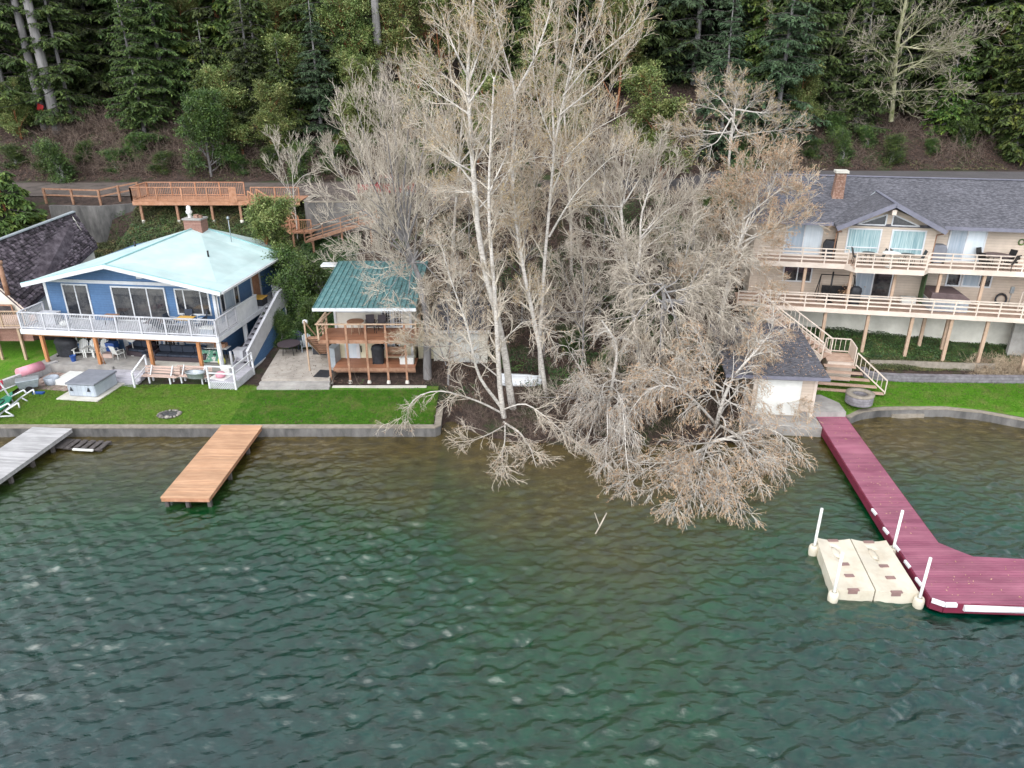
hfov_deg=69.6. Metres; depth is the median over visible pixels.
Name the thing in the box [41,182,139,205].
rail fence
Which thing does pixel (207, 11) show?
conifer
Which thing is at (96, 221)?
concrete wall
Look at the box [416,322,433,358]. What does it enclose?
side wall
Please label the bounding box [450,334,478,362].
door
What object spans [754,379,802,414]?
door
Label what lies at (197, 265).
blue house
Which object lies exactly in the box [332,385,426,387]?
edging
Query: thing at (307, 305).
shrub
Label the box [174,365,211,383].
bench
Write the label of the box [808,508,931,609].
floating port
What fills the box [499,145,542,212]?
shrub
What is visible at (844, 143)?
shrub
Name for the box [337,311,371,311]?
window
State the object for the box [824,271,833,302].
parasol
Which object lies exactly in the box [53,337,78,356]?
covered grill
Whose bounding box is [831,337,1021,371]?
ivy
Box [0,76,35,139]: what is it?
broadleaf tree
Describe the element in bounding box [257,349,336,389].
patio
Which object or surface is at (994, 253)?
round table
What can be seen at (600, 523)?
fallen branch
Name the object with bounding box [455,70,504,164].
broadleaf tree
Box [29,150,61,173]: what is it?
shrub
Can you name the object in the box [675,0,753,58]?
conifer
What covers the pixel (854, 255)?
cafe chair
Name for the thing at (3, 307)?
window
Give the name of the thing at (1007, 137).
shrub
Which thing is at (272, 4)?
broadleaf tree
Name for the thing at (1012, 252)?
cafe chair
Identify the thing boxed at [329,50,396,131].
broadleaf tree
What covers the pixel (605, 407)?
bare tree
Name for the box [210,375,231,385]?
water table
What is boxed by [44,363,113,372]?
retaining wall
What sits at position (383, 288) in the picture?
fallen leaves
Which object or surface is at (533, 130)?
bare tree
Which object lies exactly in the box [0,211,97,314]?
shake roof house
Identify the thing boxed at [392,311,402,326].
french door
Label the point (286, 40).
broadleaf tree
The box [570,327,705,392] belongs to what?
bare tree
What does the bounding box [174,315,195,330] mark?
patio table
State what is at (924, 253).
cafe chair
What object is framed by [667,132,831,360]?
bare tree
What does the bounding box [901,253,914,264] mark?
cafe table
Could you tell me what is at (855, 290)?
covered grill
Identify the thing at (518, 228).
bare tree
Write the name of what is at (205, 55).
conifer
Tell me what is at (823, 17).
conifer
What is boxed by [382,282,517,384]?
bare tree
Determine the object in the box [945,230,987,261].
sliding door
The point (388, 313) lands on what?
french door
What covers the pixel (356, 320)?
bistro table
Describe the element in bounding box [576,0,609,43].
broadleaf tree
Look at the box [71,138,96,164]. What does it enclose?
shrub
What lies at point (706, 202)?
shrub
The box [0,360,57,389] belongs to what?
timber wall
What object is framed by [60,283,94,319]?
sliding door
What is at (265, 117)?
broadleaf tree
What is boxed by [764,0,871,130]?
conifer
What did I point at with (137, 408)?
fallen leaves
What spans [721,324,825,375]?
fallen leaves
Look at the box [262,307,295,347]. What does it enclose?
shrub
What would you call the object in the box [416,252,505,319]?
bare tree
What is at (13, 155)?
shrub
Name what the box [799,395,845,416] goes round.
concrete apron
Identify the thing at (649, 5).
conifer
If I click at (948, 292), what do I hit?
hot tub
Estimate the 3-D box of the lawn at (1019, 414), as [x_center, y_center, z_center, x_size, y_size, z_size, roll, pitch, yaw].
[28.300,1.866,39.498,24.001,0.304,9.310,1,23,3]
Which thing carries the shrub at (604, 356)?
on the ground at (380, 378)
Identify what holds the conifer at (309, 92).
on the ground at (380, 378)
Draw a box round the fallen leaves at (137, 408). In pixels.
[15,389,232,423]
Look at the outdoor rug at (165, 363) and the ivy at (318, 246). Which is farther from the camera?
the ivy at (318, 246)
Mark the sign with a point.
(39, 106)
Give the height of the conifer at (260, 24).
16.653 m
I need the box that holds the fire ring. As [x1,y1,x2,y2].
[845,387,874,407]
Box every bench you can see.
[141,365,179,383]
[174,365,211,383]
[387,347,404,356]
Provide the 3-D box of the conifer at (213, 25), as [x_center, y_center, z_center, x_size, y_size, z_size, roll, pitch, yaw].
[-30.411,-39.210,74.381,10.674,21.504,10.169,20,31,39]
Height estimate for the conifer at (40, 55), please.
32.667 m
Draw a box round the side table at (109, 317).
[100,313,119,324]
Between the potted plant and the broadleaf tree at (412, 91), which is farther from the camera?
the broadleaf tree at (412, 91)
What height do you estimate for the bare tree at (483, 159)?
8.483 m
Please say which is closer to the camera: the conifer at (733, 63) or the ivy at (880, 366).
the ivy at (880, 366)
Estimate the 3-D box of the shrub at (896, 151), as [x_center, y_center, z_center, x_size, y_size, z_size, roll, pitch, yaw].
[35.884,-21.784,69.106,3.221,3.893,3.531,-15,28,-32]
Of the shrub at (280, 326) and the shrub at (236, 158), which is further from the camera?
the shrub at (236, 158)
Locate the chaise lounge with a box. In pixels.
[150,319,182,334]
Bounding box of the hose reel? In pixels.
[994,293,1006,303]
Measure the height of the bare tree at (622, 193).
14.987 m
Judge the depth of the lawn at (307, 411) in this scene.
40.78 m
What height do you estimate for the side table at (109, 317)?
0.553 m
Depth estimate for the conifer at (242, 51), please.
68.63 m
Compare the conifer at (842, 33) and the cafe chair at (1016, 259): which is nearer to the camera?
the cafe chair at (1016, 259)
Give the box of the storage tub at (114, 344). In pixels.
[104,340,119,350]
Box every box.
[37,310,61,324]
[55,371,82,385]
[214,342,227,347]
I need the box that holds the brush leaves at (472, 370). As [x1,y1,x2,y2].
[331,191,735,414]
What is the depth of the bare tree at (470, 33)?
35.67 m
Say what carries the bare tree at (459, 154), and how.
on the ground at (380, 378)
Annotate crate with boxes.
[102,351,116,357]
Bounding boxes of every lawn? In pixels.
[0,340,56,398]
[0,384,253,423]
[230,386,438,423]
[816,380,1023,416]
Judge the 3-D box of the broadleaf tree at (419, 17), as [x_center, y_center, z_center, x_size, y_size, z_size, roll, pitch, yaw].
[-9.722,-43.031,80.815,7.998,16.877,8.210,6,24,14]
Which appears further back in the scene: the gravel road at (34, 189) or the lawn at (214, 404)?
the gravel road at (34, 189)
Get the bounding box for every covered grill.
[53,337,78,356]
[371,344,383,363]
[822,239,836,258]
[848,286,861,304]
[931,243,947,263]
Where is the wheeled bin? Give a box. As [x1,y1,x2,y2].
[232,347,247,362]
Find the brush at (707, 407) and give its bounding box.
[440,378,757,445]
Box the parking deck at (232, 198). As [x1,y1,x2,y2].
[129,182,315,246]
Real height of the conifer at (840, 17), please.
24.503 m
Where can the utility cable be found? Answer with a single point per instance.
(32, 99)
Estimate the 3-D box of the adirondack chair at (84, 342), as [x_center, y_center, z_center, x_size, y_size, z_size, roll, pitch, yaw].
[-27.020,-2.237,46.234,0.840,0.987,0.947,-2,23,-5]
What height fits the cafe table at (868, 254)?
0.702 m
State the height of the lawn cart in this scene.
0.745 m
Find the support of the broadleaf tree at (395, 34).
on the ground at (380, 378)
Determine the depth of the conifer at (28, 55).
70.87 m
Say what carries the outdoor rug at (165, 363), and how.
on the blue house at (197, 265)
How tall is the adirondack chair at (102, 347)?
0.987 m
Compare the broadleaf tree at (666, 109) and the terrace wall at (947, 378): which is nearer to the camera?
the terrace wall at (947, 378)
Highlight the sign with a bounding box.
[37,104,43,110]
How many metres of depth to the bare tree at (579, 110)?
48.97 m
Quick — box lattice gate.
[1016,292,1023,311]
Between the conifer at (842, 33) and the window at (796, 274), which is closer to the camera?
the window at (796, 274)
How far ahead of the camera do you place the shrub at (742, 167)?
57.69 m
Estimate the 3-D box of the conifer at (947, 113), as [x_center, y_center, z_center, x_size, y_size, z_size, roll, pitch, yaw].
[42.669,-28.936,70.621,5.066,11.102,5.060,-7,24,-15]
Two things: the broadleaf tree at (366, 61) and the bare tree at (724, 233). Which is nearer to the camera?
the bare tree at (724, 233)
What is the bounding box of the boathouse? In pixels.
[708,321,830,436]
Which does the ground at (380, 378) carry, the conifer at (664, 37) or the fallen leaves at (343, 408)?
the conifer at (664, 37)
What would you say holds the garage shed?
on the ground at (380, 378)
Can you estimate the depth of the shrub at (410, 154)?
68.68 m
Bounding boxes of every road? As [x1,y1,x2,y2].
[13,180,629,195]
[623,170,1023,190]
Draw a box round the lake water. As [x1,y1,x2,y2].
[0,417,1023,767]
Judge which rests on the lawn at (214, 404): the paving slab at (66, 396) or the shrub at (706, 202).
the paving slab at (66, 396)
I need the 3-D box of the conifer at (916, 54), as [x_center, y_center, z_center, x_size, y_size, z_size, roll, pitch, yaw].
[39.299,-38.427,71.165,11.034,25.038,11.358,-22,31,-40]
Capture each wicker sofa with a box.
[125,340,156,357]
[153,344,209,362]
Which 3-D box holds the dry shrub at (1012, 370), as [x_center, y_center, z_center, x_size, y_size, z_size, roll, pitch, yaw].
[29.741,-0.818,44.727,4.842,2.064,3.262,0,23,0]
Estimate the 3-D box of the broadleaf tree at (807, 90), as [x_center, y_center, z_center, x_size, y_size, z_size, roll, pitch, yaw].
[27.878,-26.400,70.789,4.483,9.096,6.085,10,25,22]
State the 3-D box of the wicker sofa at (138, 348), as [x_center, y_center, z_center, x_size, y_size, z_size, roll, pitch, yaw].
[-23.395,-2.284,46.462,1.660,0.880,0.820,6,24,14]
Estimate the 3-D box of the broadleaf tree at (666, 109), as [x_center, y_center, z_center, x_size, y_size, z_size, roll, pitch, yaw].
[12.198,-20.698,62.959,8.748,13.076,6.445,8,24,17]
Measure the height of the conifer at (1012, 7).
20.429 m
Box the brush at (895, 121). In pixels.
[691,100,1019,170]
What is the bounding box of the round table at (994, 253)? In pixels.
[985,252,1011,268]
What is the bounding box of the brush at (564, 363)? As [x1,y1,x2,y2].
[331,183,752,401]
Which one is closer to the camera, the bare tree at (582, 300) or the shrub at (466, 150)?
the bare tree at (582, 300)
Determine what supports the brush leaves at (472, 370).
on the ground at (380, 378)
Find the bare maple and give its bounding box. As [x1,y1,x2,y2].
[845,0,1013,124]
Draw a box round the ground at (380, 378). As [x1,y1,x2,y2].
[0,0,1023,445]
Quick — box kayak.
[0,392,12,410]
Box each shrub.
[0,142,30,169]
[21,133,81,183]
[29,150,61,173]
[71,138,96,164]
[96,148,127,172]
[113,131,157,160]
[146,148,179,174]
[218,153,252,175]
[249,144,291,172]
[256,260,322,329]
[260,241,313,294]
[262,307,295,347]
[281,137,324,183]
[282,248,332,296]
[288,295,327,334]
[314,142,351,175]
[339,134,378,165]
[399,138,426,171]
[447,142,476,168]
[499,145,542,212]
[555,324,598,358]
[593,346,630,377]
[615,290,660,333]
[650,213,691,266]
[677,240,717,291]
[690,194,727,234]
[715,157,764,216]
[727,137,755,163]
[765,131,784,159]
[801,136,826,159]
[821,111,851,144]
[826,123,857,167]
[852,124,879,149]
[871,130,910,168]
[924,136,941,156]
[946,115,978,151]
[957,351,1023,374]
[994,133,1023,160]
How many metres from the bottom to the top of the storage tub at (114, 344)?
0.560 m
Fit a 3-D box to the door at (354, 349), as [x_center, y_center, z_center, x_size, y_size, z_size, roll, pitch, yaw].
[-9.800,-1.945,45.284,0.900,1.650,0.060,0,23,0]
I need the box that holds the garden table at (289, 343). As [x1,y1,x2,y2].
[277,339,299,354]
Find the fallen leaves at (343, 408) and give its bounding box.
[250,387,433,423]
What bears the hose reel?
hanging from the tan house at (962, 219)
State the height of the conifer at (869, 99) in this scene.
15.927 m
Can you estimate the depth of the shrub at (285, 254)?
50.84 m
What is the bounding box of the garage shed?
[431,297,490,362]
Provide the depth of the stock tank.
42.98 m
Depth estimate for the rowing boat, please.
43.09 m
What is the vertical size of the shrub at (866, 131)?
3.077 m
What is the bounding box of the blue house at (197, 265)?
[17,205,288,389]
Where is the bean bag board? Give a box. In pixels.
[202,350,217,362]
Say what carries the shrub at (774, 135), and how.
on the ground at (380, 378)
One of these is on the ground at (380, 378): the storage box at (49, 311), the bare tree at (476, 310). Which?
the bare tree at (476, 310)
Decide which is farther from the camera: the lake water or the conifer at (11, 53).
the conifer at (11, 53)
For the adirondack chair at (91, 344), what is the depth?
46.17 m
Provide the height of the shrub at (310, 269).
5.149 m
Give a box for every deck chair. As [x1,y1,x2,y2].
[162,312,178,325]
[181,309,192,322]
[194,315,207,331]
[365,314,374,332]
[375,315,386,332]
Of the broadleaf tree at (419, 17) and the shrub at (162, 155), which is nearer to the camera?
the shrub at (162, 155)
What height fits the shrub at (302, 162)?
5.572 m
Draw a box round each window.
[0,304,14,314]
[74,337,91,343]
[98,338,118,342]
[173,288,211,315]
[186,341,221,344]
[219,286,240,313]
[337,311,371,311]
[381,344,399,348]
[782,266,812,282]
[844,228,882,252]
[858,214,887,225]
[888,229,926,254]
[891,215,919,226]
[944,274,961,286]
[960,275,992,287]
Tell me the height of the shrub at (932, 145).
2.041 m
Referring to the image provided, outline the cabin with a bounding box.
[303,260,427,383]
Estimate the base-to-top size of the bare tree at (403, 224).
18.546 m
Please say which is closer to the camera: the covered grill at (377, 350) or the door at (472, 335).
the covered grill at (377, 350)
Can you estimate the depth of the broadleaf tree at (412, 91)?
68.97 m
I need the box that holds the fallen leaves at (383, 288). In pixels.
[327,261,423,306]
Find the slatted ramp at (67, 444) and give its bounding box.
[54,438,111,451]
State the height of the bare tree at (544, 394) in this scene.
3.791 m
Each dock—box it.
[0,427,71,483]
[160,425,262,507]
[816,417,1023,614]
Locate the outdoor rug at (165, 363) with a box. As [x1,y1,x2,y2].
[150,361,204,365]
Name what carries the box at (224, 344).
on the folding table at (210, 347)
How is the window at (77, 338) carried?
in the blue house at (197, 265)
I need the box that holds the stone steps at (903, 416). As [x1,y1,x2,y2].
[891,414,923,418]
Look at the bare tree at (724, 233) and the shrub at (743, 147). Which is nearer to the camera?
the bare tree at (724, 233)
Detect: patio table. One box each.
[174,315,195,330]
[883,251,900,267]
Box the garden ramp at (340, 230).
[303,207,378,252]
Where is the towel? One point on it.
(219, 375)
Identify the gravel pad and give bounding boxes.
[313,193,472,210]
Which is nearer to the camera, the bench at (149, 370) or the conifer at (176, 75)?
the bench at (149, 370)
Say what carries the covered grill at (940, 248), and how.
on the tan house at (962, 219)
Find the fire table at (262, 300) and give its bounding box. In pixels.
[256,295,267,305]
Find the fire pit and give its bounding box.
[156,409,181,418]
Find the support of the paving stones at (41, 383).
on the lawn at (214, 404)
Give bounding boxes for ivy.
[94,197,317,258]
[109,208,310,252]
[270,231,362,342]
[800,326,1020,362]
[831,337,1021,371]
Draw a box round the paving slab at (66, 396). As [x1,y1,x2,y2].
[56,383,124,401]
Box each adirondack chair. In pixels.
[71,339,89,357]
[80,339,95,357]
[90,338,107,356]
[289,331,303,349]
[300,333,312,351]
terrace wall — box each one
[860,367,1023,383]
[869,360,994,370]
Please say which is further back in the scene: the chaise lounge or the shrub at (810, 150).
the shrub at (810, 150)
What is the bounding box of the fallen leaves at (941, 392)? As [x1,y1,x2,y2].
[841,381,1019,402]
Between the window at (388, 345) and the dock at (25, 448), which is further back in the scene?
the window at (388, 345)
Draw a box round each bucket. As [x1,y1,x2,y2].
[69,354,75,361]
[220,365,231,372]
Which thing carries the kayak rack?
on the lawn at (214, 404)
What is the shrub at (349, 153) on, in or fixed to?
on the ground at (380, 378)
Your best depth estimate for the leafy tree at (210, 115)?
66.80 m
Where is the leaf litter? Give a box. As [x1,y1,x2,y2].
[0,83,1023,180]
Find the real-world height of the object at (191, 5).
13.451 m
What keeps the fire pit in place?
on the lawn at (214, 404)
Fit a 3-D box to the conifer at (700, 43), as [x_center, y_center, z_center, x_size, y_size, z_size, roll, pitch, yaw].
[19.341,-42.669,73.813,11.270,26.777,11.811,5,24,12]
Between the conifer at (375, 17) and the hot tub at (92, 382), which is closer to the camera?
the hot tub at (92, 382)
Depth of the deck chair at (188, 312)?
45.08 m
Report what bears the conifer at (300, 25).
on the ground at (380, 378)
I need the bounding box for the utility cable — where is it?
[0,66,80,107]
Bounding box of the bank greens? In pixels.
[0,98,1007,180]
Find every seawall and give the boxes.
[0,405,442,436]
[845,406,1023,428]
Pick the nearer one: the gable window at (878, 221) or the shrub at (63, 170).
the gable window at (878, 221)
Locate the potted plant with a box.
[837,283,864,299]
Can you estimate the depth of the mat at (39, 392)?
42.08 m
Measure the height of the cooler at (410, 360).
0.440 m
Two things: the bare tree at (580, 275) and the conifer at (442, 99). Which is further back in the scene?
the conifer at (442, 99)
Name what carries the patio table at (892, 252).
on the tan house at (962, 219)
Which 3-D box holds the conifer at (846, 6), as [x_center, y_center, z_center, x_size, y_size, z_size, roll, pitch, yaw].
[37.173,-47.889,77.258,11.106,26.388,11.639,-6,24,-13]
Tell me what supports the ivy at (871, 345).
on the ground at (380, 378)
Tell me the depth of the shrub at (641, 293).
48.66 m
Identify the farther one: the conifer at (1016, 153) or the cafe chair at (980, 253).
the conifer at (1016, 153)
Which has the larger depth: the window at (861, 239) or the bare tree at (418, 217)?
the bare tree at (418, 217)
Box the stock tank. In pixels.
[185,369,204,378]
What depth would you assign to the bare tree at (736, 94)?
56.28 m
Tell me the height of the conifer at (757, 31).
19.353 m
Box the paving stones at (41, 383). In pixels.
[33,372,67,390]
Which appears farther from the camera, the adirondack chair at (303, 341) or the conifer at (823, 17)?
the conifer at (823, 17)
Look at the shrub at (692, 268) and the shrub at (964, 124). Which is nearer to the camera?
the shrub at (692, 268)
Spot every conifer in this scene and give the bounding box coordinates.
[0,0,41,73]
[0,0,49,129]
[0,0,62,126]
[2,0,72,43]
[14,0,111,126]
[23,0,63,134]
[36,0,137,97]
[75,0,184,88]
[77,0,131,70]
[103,0,170,142]
[110,0,203,123]
[170,0,267,93]
[175,1,211,40]
[181,0,309,80]
[184,21,232,138]
[221,0,298,131]
[222,0,274,148]
[257,37,313,153]
[279,0,388,117]
[290,0,342,155]
[291,2,370,58]
[371,0,386,109]
[419,58,470,178]
[455,0,538,104]
[494,0,529,40]
[502,0,594,119]
[516,0,615,82]
[592,0,704,90]
[616,4,687,35]
[647,0,753,89]
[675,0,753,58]
[687,0,756,164]
[702,2,762,53]
[712,0,798,101]
[738,0,830,157]
[745,0,855,120]
[747,5,853,57]
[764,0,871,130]
[819,0,873,50]
[820,0,919,76]
[821,0,899,135]
[824,2,860,50]
[826,0,899,87]
[844,0,962,115]
[887,0,994,95]
[912,0,1023,114]
[919,18,978,135]
[939,0,1023,133]
[973,15,1023,140]
[979,42,1023,165]
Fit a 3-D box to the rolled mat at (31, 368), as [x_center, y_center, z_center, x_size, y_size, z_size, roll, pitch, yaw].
[-28.900,-0.858,44.162,0.640,0.640,1.440,11,26,25]
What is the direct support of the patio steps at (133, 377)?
on the lawn at (214, 404)
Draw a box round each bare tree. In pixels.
[262,124,322,241]
[297,47,475,379]
[311,195,448,274]
[350,119,465,255]
[372,53,610,491]
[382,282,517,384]
[386,0,541,409]
[392,19,541,293]
[411,187,535,360]
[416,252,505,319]
[421,150,543,258]
[445,0,584,395]
[465,147,585,322]
[475,61,586,229]
[481,257,600,356]
[505,0,661,378]
[509,28,634,279]
[515,370,632,416]
[524,238,637,367]
[540,229,661,337]
[541,320,658,497]
[545,115,660,251]
[557,121,731,375]
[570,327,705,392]
[584,203,777,408]
[598,285,818,533]
[612,192,726,331]
[638,179,748,298]
[649,63,814,176]
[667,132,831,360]
[684,296,823,429]
[700,184,779,261]
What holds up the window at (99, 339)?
in the blue house at (197, 265)
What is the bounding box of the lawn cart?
[0,375,38,392]
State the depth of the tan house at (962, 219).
45.43 m
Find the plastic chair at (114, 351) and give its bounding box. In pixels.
[108,346,125,360]
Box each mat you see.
[15,361,44,375]
[32,391,44,393]
[313,370,333,377]
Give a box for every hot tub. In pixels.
[65,369,116,396]
[922,285,970,312]
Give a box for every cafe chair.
[851,247,861,263]
[911,250,927,265]
[976,247,987,265]
[977,252,990,269]
[1000,249,1017,266]
[1002,255,1021,271]
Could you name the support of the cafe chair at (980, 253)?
on the tan house at (962, 219)
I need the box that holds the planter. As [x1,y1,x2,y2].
[43,374,58,385]
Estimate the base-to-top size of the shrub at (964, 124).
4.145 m
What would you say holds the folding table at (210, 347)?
on the blue house at (197, 265)
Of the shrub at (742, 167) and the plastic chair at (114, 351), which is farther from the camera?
the shrub at (742, 167)
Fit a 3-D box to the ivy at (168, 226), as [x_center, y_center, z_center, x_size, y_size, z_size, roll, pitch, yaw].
[-25.752,-11.434,58.337,20.632,4.402,5.969,0,23,0]
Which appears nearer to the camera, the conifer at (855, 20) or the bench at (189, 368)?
the bench at (189, 368)
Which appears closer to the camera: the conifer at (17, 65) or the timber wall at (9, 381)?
the timber wall at (9, 381)
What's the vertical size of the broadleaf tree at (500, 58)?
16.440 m
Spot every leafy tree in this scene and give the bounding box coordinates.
[173,86,243,176]
[241,192,303,271]
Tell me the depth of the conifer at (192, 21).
80.52 m
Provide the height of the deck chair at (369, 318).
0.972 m
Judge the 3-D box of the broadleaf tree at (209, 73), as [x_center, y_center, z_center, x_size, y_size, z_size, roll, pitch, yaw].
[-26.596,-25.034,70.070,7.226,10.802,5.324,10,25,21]
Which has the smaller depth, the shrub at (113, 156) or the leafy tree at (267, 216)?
the leafy tree at (267, 216)
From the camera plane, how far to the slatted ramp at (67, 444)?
37.87 m
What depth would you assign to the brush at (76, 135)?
70.56 m
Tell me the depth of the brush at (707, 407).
39.88 m
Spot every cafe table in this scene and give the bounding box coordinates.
[863,251,874,263]
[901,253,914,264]
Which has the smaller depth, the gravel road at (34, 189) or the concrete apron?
the concrete apron
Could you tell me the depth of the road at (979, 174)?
66.17 m
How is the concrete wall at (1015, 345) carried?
on the ground at (380, 378)
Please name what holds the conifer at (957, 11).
on the ground at (380, 378)
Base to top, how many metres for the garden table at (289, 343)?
0.723 m
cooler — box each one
[199,326,214,334]
[399,355,414,363]
[899,295,916,303]
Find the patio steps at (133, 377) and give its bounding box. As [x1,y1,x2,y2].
[113,355,149,387]
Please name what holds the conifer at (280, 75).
on the ground at (380, 378)
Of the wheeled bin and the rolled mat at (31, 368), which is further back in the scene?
the wheeled bin
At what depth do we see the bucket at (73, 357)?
45.42 m
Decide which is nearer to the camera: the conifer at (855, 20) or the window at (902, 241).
the window at (902, 241)
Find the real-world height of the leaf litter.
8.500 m
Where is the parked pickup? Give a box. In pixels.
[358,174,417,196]
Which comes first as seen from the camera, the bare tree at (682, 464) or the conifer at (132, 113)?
the bare tree at (682, 464)
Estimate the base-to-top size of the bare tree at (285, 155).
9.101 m
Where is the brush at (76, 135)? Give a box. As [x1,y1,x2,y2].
[19,96,422,181]
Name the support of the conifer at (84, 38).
on the ground at (380, 378)
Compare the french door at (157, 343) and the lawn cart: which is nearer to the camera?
the lawn cart
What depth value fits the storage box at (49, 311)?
45.31 m
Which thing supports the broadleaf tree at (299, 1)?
on the ground at (380, 378)
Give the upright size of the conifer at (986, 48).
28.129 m
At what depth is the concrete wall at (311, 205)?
57.51 m
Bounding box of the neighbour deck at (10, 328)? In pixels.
[0,311,38,359]
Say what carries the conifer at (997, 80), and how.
on the ground at (380, 378)
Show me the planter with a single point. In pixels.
(49, 380)
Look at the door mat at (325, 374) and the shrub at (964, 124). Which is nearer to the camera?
the door mat at (325, 374)
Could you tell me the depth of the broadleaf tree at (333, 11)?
70.08 m
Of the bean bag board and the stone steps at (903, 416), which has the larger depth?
the bean bag board
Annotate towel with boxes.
[215,371,225,377]
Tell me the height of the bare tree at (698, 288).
10.807 m
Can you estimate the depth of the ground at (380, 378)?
58.58 m
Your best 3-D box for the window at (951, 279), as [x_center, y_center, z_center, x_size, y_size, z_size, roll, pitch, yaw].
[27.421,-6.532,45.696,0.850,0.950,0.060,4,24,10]
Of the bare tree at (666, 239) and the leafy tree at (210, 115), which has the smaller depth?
the bare tree at (666, 239)
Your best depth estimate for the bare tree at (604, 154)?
53.06 m
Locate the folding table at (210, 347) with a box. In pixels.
[205,345,230,357]
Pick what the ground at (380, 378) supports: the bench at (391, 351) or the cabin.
the cabin
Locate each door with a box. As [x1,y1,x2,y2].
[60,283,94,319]
[110,286,169,321]
[151,341,161,348]
[163,341,177,344]
[251,273,260,294]
[345,344,360,357]
[380,311,391,326]
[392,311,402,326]
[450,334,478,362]
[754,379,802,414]
[782,224,823,254]
[854,273,893,297]
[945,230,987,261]
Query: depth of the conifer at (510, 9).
72.73 m
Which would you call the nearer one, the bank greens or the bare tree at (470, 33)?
the bare tree at (470, 33)
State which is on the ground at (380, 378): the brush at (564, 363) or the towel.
the brush at (564, 363)
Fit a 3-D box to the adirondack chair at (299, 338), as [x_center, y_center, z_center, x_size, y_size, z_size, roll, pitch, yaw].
[-14.022,-2.841,47.789,0.840,0.987,0.947,5,24,11]
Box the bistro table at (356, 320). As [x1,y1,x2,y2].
[347,318,363,334]
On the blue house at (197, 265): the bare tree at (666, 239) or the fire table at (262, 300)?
the fire table at (262, 300)
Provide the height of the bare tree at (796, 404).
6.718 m
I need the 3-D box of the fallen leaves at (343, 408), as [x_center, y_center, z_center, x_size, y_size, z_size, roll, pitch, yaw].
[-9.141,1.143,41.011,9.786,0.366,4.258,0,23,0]
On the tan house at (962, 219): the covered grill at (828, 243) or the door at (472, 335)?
the covered grill at (828, 243)
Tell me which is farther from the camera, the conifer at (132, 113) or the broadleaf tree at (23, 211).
the conifer at (132, 113)
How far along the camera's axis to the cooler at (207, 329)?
43.47 m
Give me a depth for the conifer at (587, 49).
76.61 m
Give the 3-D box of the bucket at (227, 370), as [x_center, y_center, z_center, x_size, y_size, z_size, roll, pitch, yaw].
[-17.032,-0.669,43.963,0.560,0.850,0.460,0,23,0]
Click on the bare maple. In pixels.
(895, 65)
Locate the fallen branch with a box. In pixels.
[595,513,606,533]
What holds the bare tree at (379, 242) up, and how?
on the ground at (380, 378)
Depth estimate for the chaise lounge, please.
43.78 m
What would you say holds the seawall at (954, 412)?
on the ground at (380, 378)
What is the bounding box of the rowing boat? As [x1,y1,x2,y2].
[502,373,541,386]
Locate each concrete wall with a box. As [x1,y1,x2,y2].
[49,203,137,242]
[303,194,393,236]
[1005,323,1023,355]
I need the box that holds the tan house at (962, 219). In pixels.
[734,169,1023,394]
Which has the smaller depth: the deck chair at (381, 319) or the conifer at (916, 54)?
the deck chair at (381, 319)
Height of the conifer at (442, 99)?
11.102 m
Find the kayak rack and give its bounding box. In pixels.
[0,382,34,416]
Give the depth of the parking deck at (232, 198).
58.91 m
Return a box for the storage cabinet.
[327,344,340,367]
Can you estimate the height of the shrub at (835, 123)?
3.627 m
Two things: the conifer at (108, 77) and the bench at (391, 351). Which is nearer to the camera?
the bench at (391, 351)
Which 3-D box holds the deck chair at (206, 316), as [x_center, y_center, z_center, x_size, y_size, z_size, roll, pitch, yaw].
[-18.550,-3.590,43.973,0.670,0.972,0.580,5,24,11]
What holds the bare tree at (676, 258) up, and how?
on the ground at (380, 378)
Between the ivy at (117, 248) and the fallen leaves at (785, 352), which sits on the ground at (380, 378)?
the ivy at (117, 248)
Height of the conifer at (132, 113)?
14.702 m
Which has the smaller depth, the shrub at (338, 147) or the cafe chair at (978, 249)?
the cafe chair at (978, 249)
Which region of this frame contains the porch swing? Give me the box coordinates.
[813,274,855,300]
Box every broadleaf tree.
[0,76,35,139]
[0,171,48,236]
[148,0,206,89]
[192,59,258,154]
[244,0,306,76]
[245,78,297,148]
[255,29,332,114]
[279,0,329,60]
[307,0,380,100]
[318,74,381,161]
[323,0,387,66]
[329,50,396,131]
[362,0,432,99]
[378,54,444,142]
[385,0,450,50]
[405,0,471,81]
[446,0,511,96]
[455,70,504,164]
[505,0,575,122]
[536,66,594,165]
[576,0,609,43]
[587,0,657,112]
[608,59,702,184]
[782,60,828,132]
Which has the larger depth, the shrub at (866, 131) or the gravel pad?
the shrub at (866, 131)
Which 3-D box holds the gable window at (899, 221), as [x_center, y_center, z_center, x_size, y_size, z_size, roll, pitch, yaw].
[23.684,-9.814,44.180,1.618,0.707,0.071,4,24,10]

